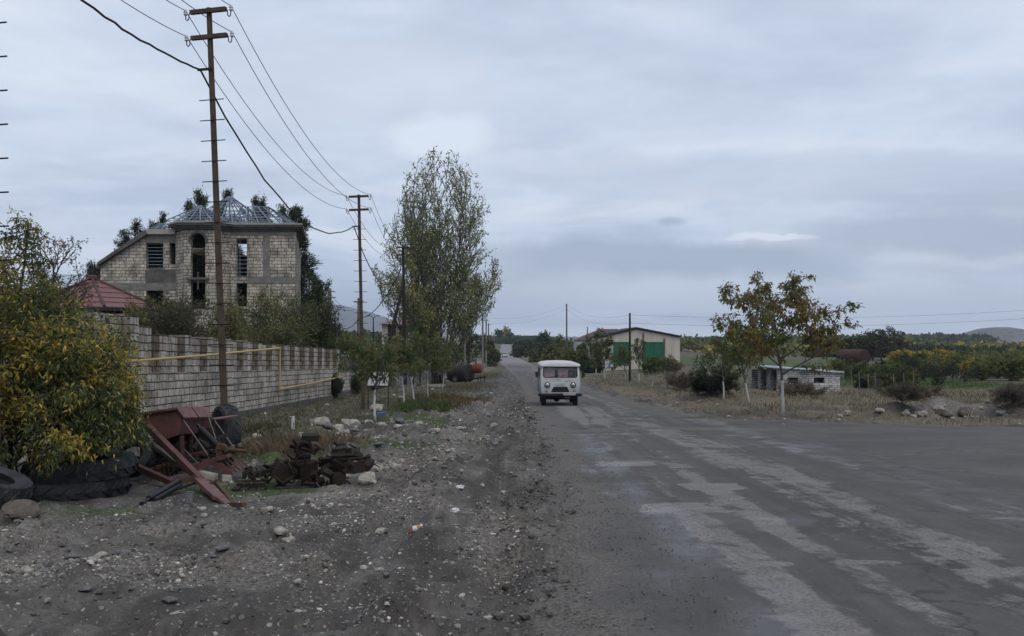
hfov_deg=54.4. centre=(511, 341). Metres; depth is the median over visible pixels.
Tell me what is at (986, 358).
orchard tree
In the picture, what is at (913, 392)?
bramble
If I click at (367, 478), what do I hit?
rock
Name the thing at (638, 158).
sky
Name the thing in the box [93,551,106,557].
rock
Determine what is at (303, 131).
overhead wire
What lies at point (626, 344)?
door
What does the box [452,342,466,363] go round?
roadside tree
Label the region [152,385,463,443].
turf
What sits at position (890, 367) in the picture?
vine
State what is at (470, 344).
roadside tree
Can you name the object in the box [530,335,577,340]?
ridge
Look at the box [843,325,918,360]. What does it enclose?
bushy tree
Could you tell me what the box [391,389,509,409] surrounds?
brown weeds
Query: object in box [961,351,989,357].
orchard tree
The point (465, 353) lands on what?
pole
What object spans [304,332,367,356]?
garden shrub
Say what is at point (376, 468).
rock
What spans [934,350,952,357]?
orchard tree
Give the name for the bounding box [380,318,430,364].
mauve roofed house
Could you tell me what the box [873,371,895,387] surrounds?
vine
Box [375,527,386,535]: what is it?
rock
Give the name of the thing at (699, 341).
distant wood
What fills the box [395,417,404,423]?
rock
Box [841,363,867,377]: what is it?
vine
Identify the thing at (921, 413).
rock
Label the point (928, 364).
seedling
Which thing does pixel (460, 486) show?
litter
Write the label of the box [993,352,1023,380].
orchard tree
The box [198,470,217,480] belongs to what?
stone block
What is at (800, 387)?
bramble
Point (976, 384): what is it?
plot grass
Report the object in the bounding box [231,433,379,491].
scrap heap
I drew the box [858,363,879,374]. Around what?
vine
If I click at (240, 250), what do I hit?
pine tree
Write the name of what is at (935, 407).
rock
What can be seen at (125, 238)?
pine tree
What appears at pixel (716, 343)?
walnut tree
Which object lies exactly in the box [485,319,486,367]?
pole
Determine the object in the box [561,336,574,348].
roadside tree
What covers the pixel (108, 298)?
gazebo
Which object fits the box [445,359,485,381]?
tank trailer
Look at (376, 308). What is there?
thin cable
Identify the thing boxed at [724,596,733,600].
rock
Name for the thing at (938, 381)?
seedling
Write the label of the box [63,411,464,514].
green grass
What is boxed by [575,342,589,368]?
roadside tree
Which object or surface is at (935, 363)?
orchard tree
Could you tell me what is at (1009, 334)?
hill
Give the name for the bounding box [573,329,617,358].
white house
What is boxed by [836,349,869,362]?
storage tank
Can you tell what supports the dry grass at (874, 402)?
on the ground at (102, 615)
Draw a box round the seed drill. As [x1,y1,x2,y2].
[130,404,249,507]
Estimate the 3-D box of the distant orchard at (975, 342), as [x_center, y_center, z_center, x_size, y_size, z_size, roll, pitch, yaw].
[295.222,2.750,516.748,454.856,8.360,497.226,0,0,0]
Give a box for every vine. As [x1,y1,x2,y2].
[829,358,854,373]
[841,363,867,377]
[852,373,876,388]
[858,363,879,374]
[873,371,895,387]
[877,363,901,380]
[895,369,922,386]
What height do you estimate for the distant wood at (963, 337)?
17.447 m
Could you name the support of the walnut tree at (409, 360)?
on the ground at (102, 615)
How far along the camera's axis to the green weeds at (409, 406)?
37.48 m
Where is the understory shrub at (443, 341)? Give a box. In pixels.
[401,323,465,384]
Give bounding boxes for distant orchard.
[680,341,1023,355]
[835,340,1020,345]
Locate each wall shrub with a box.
[331,372,344,397]
[351,372,360,394]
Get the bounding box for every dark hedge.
[797,341,984,356]
[939,345,1023,353]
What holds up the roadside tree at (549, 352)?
on the ground at (102, 615)
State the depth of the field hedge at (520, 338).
669.53 m
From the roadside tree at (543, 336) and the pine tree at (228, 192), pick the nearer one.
the pine tree at (228, 192)
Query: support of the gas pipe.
attached to the stone wall at (253, 377)
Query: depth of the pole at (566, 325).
169.89 m
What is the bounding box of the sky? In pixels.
[0,0,1023,337]
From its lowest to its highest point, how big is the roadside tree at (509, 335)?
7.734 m
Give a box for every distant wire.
[484,305,1022,318]
[492,311,1011,325]
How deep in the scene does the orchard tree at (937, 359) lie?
104.16 m
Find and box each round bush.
[687,365,741,394]
[689,373,717,394]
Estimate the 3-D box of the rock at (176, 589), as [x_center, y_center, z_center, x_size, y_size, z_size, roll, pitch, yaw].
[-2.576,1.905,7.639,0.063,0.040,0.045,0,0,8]
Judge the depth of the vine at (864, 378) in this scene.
68.60 m
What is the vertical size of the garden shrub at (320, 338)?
3.574 m
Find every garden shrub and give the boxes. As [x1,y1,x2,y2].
[105,301,147,325]
[123,292,197,334]
[139,288,216,336]
[202,296,252,341]
[213,283,302,342]
[236,276,334,346]
[240,315,308,346]
[279,295,345,350]
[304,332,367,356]
[347,331,400,389]
[374,332,445,386]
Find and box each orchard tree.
[875,359,887,364]
[884,348,908,361]
[896,352,913,364]
[910,350,932,360]
[912,358,927,366]
[926,360,944,369]
[927,353,954,365]
[933,346,957,355]
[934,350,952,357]
[948,352,966,371]
[959,356,984,372]
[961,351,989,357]
[967,352,996,360]
[967,359,997,380]
[969,354,990,360]
[969,355,1000,376]
[989,354,1010,362]
[990,359,1004,378]
[992,351,1013,358]
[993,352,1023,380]
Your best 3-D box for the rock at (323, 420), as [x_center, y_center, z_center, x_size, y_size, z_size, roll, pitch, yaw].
[-5.241,2.195,27.228,0.541,0.266,0.391,0,0,-13]
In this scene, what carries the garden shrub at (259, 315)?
on the ground at (102, 615)
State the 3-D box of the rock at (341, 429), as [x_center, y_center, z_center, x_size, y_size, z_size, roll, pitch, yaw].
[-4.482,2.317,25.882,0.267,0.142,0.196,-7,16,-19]
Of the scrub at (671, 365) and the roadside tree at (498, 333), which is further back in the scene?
the roadside tree at (498, 333)
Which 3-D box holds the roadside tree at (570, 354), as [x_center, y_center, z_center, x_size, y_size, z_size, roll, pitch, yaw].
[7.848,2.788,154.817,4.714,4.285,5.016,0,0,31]
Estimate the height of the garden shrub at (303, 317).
4.298 m
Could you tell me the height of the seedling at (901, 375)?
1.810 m
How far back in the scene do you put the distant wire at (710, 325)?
97.61 m
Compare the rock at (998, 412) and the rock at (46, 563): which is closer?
the rock at (46, 563)
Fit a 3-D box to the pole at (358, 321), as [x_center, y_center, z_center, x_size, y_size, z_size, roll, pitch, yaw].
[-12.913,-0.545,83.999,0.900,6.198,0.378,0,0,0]
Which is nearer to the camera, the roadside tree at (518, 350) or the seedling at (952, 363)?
the seedling at (952, 363)
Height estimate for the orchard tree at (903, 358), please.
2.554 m
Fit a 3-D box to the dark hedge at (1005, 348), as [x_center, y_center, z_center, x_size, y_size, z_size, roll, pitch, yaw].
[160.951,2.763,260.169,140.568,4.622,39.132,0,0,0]
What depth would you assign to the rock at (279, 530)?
10.54 m
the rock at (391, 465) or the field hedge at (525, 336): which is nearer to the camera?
the rock at (391, 465)
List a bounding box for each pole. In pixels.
[0,21,10,454]
[183,4,234,404]
[323,288,335,335]
[345,194,371,408]
[353,298,363,337]
[377,245,408,388]
[464,328,465,363]
[468,341,469,363]
[482,316,483,372]
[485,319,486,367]
[566,304,567,346]
[629,313,630,380]
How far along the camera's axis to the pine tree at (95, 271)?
79.61 m
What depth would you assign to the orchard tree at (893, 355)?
145.74 m
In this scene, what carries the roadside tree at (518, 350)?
on the ground at (102, 615)
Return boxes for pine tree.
[83,260,99,278]
[108,217,160,268]
[147,211,169,268]
[180,184,211,219]
[220,188,245,220]
[238,244,246,254]
[250,194,271,220]
[276,203,332,314]
[301,268,344,348]
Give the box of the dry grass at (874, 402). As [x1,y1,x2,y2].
[580,371,1021,426]
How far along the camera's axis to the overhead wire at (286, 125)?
24.45 m
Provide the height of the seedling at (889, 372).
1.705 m
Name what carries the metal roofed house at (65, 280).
on the ground at (102, 615)
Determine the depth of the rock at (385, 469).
16.75 m
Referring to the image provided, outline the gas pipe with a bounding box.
[116,347,342,389]
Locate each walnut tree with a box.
[332,330,429,421]
[375,335,417,401]
[386,327,427,398]
[407,332,455,396]
[428,340,465,389]
[579,340,608,375]
[584,328,617,380]
[611,344,631,382]
[627,338,645,383]
[639,356,667,387]
[691,335,750,400]
[708,270,864,416]
[722,328,763,404]
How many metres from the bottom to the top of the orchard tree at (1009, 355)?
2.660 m
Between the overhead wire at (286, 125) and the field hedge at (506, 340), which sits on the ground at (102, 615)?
the field hedge at (506, 340)
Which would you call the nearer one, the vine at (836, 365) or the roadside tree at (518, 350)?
the vine at (836, 365)
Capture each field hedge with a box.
[474,334,557,339]
[489,337,538,345]
[493,336,551,340]
[537,340,572,347]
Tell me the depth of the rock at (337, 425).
26.73 m
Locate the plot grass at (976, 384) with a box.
[745,374,1019,389]
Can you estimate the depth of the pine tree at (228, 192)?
86.47 m
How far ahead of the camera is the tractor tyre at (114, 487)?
13.33 m
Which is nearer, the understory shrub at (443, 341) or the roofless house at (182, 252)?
the roofless house at (182, 252)
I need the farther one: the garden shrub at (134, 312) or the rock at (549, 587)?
the garden shrub at (134, 312)
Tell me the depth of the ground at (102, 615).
10.46 m
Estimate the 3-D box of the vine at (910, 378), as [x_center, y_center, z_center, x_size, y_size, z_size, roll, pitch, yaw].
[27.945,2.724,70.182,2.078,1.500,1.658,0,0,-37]
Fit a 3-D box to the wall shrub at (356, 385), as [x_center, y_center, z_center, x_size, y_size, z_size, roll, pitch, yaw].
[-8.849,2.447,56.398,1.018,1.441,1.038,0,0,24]
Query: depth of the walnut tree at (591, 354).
126.00 m
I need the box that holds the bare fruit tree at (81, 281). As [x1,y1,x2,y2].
[19,222,99,309]
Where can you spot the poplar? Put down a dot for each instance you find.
(424, 308)
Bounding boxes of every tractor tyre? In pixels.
[0,466,32,508]
[20,450,138,483]
[31,476,131,501]
[111,435,155,477]
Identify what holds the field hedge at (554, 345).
on the ground at (102, 615)
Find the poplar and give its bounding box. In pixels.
[371,146,502,383]
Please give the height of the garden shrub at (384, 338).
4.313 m
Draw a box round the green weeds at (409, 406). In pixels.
[378,396,467,412]
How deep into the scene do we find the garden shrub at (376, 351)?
65.49 m
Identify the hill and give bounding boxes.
[961,327,1023,342]
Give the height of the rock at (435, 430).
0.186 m
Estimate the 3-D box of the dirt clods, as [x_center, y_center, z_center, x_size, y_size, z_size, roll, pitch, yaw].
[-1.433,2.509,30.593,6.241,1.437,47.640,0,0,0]
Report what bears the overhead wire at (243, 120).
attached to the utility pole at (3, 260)
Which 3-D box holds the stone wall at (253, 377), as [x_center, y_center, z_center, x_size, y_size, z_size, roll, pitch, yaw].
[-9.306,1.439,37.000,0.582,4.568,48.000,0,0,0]
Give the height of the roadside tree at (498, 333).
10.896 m
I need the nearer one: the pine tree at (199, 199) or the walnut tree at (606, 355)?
the pine tree at (199, 199)
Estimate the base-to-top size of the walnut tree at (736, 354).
3.521 m
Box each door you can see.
[613,342,628,364]
[644,342,663,364]
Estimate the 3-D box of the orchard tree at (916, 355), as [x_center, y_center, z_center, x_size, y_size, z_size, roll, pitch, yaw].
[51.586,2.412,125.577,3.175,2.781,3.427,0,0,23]
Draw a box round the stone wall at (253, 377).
[4,308,359,461]
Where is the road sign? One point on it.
(607, 364)
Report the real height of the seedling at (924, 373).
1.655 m
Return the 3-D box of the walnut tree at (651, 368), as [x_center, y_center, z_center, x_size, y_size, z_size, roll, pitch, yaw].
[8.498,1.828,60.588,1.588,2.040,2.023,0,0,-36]
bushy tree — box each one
[837,338,857,348]
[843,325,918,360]
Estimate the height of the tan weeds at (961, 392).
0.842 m
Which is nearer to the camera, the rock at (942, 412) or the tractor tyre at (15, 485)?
the tractor tyre at (15, 485)
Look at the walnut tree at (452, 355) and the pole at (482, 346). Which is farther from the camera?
the pole at (482, 346)
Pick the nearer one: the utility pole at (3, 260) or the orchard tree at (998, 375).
the utility pole at (3, 260)
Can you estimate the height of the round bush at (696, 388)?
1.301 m
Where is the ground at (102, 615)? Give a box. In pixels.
[0,337,1023,635]
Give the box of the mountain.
[24,304,472,336]
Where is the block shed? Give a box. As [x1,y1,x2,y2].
[743,364,843,392]
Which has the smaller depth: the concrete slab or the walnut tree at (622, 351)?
the concrete slab
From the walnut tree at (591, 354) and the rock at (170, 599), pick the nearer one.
the rock at (170, 599)
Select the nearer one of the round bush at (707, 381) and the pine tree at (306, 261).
the round bush at (707, 381)
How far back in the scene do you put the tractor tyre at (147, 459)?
15.53 m
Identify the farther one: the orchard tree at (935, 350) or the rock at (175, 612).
the orchard tree at (935, 350)
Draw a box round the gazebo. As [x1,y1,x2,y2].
[54,275,159,333]
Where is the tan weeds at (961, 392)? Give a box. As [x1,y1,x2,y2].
[801,386,996,399]
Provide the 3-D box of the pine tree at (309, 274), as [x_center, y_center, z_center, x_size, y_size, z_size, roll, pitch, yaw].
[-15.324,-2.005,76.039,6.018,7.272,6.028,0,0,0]
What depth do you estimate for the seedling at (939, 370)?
75.76 m
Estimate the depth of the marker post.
27.06 m
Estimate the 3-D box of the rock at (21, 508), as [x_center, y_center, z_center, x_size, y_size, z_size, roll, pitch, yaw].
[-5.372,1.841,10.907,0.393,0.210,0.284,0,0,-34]
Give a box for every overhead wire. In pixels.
[121,0,462,323]
[166,0,443,307]
[182,0,484,323]
[222,0,477,320]
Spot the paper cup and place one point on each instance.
(415, 528)
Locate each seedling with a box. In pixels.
[868,366,879,375]
[877,364,892,376]
[891,363,908,383]
[901,361,914,374]
[908,356,918,368]
[916,363,929,382]
[926,362,932,373]
[928,365,949,387]
[931,362,946,381]
[939,362,950,380]
[944,361,961,381]
[948,359,959,371]
[958,365,973,385]
[971,367,980,377]
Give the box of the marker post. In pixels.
[291,416,294,428]
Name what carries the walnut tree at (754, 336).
on the ground at (102, 615)
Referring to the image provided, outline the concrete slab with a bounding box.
[422,384,445,387]
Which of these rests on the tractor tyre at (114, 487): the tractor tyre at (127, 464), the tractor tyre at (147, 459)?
the tractor tyre at (127, 464)
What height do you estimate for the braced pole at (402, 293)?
8.862 m
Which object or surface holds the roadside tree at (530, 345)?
on the ground at (102, 615)
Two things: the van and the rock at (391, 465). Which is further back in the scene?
the van
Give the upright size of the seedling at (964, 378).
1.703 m
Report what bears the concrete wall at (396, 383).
on the ground at (102, 615)
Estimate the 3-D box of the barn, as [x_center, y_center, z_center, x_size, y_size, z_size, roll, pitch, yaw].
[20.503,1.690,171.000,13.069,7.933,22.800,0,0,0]
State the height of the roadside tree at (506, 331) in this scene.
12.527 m
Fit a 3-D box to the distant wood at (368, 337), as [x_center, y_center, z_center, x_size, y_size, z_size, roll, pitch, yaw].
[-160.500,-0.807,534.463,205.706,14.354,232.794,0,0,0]
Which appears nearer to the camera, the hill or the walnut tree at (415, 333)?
the walnut tree at (415, 333)
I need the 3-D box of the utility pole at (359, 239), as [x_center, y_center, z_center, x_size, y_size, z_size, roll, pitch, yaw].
[-6.203,-1.533,40.499,1.177,8.864,0.237,0,0,16]
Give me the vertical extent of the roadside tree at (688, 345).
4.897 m
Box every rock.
[1,499,40,518]
[20,566,34,573]
[42,561,53,566]
[44,598,51,602]
[64,552,83,559]
[78,585,92,591]
[89,557,97,562]
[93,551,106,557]
[111,548,128,554]
[162,596,177,603]
[170,610,184,613]
[172,587,180,591]
[197,506,206,510]
[215,543,229,551]
[260,506,273,511]
[273,526,288,534]
[281,536,295,542]
[310,417,329,425]
[323,423,333,428]
[331,424,343,428]
[334,427,344,432]
[341,419,360,426]
[357,471,376,484]
[368,404,383,411]
[370,464,382,471]
[374,441,384,446]
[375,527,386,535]
[375,567,383,570]
[382,467,390,471]
[389,463,401,467]
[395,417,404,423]
[429,428,440,433]
[545,584,552,590]
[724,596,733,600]
[843,410,851,415]
[875,408,884,413]
[902,410,909,415]
[915,410,927,416]
[932,405,944,410]
[935,409,952,417]
[957,406,972,416]
[995,410,1005,415]
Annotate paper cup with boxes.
[412,524,422,531]
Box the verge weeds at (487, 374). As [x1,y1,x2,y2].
[459,370,514,382]
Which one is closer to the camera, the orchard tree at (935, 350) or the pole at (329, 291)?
the pole at (329, 291)
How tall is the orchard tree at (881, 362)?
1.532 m
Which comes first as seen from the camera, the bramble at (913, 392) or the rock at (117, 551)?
the rock at (117, 551)
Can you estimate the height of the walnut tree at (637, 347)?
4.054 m
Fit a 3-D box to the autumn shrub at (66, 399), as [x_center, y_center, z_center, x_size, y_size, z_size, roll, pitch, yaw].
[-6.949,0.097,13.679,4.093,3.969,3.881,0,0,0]
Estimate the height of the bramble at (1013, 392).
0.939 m
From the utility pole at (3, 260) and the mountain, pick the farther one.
the mountain
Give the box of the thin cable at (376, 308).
[333,269,400,328]
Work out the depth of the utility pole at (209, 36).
20.75 m
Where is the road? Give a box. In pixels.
[500,344,1023,635]
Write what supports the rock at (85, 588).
on the ground at (102, 615)
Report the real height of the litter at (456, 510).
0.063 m
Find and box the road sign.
[605,362,612,377]
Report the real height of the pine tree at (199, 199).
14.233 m
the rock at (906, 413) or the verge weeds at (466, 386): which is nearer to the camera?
the rock at (906, 413)
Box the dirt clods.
[0,395,666,635]
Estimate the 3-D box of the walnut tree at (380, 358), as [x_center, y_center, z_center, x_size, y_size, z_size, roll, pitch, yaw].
[-4.002,1.049,30.277,3.030,2.803,2.134,0,0,34]
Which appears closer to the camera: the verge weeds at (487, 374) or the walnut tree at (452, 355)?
the walnut tree at (452, 355)
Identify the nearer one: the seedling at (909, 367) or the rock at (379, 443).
the rock at (379, 443)
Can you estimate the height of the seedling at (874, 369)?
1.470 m
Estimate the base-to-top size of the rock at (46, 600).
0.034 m
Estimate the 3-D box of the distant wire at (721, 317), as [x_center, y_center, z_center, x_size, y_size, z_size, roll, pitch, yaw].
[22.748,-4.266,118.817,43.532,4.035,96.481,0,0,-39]
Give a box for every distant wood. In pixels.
[337,328,381,347]
[680,333,950,343]
[680,335,829,348]
[889,332,1005,342]
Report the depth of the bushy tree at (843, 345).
191.76 m
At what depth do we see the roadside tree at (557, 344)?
189.16 m
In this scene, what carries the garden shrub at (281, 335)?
on the ground at (102, 615)
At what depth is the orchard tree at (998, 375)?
91.20 m
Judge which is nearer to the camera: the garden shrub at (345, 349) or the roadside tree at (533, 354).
the garden shrub at (345, 349)
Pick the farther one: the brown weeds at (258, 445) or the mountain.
the mountain
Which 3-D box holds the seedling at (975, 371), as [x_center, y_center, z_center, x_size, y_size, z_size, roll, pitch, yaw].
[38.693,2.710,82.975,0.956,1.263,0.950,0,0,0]
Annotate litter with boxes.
[450,508,459,512]
[456,485,464,488]
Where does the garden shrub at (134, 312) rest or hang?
on the ground at (102, 615)
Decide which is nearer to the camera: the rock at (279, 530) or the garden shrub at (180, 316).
the rock at (279, 530)
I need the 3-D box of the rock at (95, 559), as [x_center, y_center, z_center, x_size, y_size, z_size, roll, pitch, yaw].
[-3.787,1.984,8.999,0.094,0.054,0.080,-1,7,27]
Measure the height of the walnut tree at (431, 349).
3.037 m
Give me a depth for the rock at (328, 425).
26.85 m
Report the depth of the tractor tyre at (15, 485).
11.40 m
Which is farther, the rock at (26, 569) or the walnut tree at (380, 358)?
the walnut tree at (380, 358)
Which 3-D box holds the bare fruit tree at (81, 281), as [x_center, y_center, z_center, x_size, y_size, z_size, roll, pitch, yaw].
[-14.689,-1.444,32.315,2.578,4.679,1.960,0,0,-17]
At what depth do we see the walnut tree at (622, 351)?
86.01 m
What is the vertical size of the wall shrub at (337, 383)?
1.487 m
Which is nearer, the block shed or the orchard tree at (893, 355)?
the block shed
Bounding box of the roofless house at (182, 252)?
[96,196,306,345]
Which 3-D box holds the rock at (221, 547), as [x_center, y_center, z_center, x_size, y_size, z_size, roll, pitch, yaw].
[-2.588,1.840,8.902,0.113,0.072,0.155,6,10,17]
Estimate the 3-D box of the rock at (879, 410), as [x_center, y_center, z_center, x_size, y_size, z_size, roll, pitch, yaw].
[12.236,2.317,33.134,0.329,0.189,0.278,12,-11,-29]
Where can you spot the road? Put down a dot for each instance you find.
(922, 526)
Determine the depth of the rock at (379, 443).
19.19 m
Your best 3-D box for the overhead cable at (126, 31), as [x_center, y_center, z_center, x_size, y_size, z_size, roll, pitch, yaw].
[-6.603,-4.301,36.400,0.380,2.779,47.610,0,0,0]
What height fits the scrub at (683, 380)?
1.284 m
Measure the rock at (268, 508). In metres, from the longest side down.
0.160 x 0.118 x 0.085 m
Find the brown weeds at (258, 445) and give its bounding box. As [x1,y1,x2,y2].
[203,428,371,461]
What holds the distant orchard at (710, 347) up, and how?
on the ground at (102, 615)
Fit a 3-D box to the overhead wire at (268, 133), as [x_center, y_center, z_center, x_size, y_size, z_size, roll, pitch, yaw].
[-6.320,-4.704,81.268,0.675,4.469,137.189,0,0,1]
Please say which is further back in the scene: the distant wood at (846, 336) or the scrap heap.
the distant wood at (846, 336)
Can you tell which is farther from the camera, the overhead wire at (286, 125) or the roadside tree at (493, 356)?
the roadside tree at (493, 356)
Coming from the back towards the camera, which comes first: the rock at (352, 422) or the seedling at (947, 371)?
the seedling at (947, 371)
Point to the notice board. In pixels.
(370, 380)
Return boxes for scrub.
[658,353,684,372]
[663,369,695,390]
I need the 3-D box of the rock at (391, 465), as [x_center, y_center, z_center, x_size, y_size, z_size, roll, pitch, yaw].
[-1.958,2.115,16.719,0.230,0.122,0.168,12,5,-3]
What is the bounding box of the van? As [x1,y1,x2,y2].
[535,360,584,404]
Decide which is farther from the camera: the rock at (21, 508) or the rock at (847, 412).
the rock at (847, 412)
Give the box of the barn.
[590,327,680,370]
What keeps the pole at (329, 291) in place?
on the ground at (102, 615)
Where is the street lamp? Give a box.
[366,315,379,344]
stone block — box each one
[185,491,194,502]
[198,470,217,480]
[220,474,231,481]
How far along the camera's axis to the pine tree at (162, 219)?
83.56 m
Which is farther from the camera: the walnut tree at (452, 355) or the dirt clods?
the walnut tree at (452, 355)
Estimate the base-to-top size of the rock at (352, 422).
0.304 m
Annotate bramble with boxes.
[763,377,831,398]
[866,377,949,403]
[985,381,1023,407]
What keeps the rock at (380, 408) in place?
on the ground at (102, 615)
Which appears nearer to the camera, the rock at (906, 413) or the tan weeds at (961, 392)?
the rock at (906, 413)
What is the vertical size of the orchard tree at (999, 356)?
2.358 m
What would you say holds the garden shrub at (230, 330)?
on the ground at (102, 615)
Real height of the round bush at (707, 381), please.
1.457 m
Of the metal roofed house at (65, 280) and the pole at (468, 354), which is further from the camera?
the pole at (468, 354)
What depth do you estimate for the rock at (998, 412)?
32.83 m
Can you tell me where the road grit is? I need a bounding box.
[552,446,916,629]
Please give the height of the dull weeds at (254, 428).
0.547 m
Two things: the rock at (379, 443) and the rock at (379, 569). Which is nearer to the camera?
the rock at (379, 569)
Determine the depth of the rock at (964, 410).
33.26 m
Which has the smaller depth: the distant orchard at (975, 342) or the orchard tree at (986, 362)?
the orchard tree at (986, 362)
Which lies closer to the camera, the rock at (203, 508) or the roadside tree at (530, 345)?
the rock at (203, 508)
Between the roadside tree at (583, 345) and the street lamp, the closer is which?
the street lamp
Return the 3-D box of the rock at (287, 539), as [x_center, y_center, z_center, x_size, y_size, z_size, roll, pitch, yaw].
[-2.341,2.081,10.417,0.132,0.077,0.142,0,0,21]
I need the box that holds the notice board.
[368,372,388,409]
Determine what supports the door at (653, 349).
in the barn
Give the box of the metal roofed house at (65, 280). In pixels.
[20,274,87,298]
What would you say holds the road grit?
on the road
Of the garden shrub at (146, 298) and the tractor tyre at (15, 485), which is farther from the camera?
the garden shrub at (146, 298)
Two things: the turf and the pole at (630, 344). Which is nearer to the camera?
the turf
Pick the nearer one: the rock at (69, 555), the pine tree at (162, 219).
the rock at (69, 555)
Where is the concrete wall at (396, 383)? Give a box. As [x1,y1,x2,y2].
[392,365,438,386]
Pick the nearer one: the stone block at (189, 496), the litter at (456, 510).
the litter at (456, 510)
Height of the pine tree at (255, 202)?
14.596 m
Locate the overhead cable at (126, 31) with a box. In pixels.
[80,0,400,284]
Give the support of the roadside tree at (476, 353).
on the ground at (102, 615)
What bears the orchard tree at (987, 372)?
on the ground at (102, 615)
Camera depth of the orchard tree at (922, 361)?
119.71 m
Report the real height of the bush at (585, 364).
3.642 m
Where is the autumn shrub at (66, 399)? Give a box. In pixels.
[0,206,156,483]
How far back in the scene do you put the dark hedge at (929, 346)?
233.07 m
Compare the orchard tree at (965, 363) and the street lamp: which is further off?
the orchard tree at (965, 363)
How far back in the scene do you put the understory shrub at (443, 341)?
85.85 m
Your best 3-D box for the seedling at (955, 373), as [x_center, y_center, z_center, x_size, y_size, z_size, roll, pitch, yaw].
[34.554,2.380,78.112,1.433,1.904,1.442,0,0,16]
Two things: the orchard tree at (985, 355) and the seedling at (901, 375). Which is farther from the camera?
the orchard tree at (985, 355)
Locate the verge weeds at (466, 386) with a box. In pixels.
[431,381,512,395]
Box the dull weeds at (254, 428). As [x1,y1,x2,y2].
[241,418,301,438]
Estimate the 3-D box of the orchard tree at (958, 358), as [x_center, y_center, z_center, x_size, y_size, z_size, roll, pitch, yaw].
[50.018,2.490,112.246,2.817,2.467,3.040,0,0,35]
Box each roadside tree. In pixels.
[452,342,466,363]
[456,332,476,363]
[466,329,490,363]
[478,338,502,366]
[494,328,503,337]
[502,326,511,336]
[505,333,513,337]
[508,341,528,357]
[525,339,539,354]
[527,347,543,361]
[533,330,552,356]
[541,344,564,360]
[552,333,569,349]
[559,346,579,363]
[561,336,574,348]
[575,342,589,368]
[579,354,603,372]
[680,339,706,351]

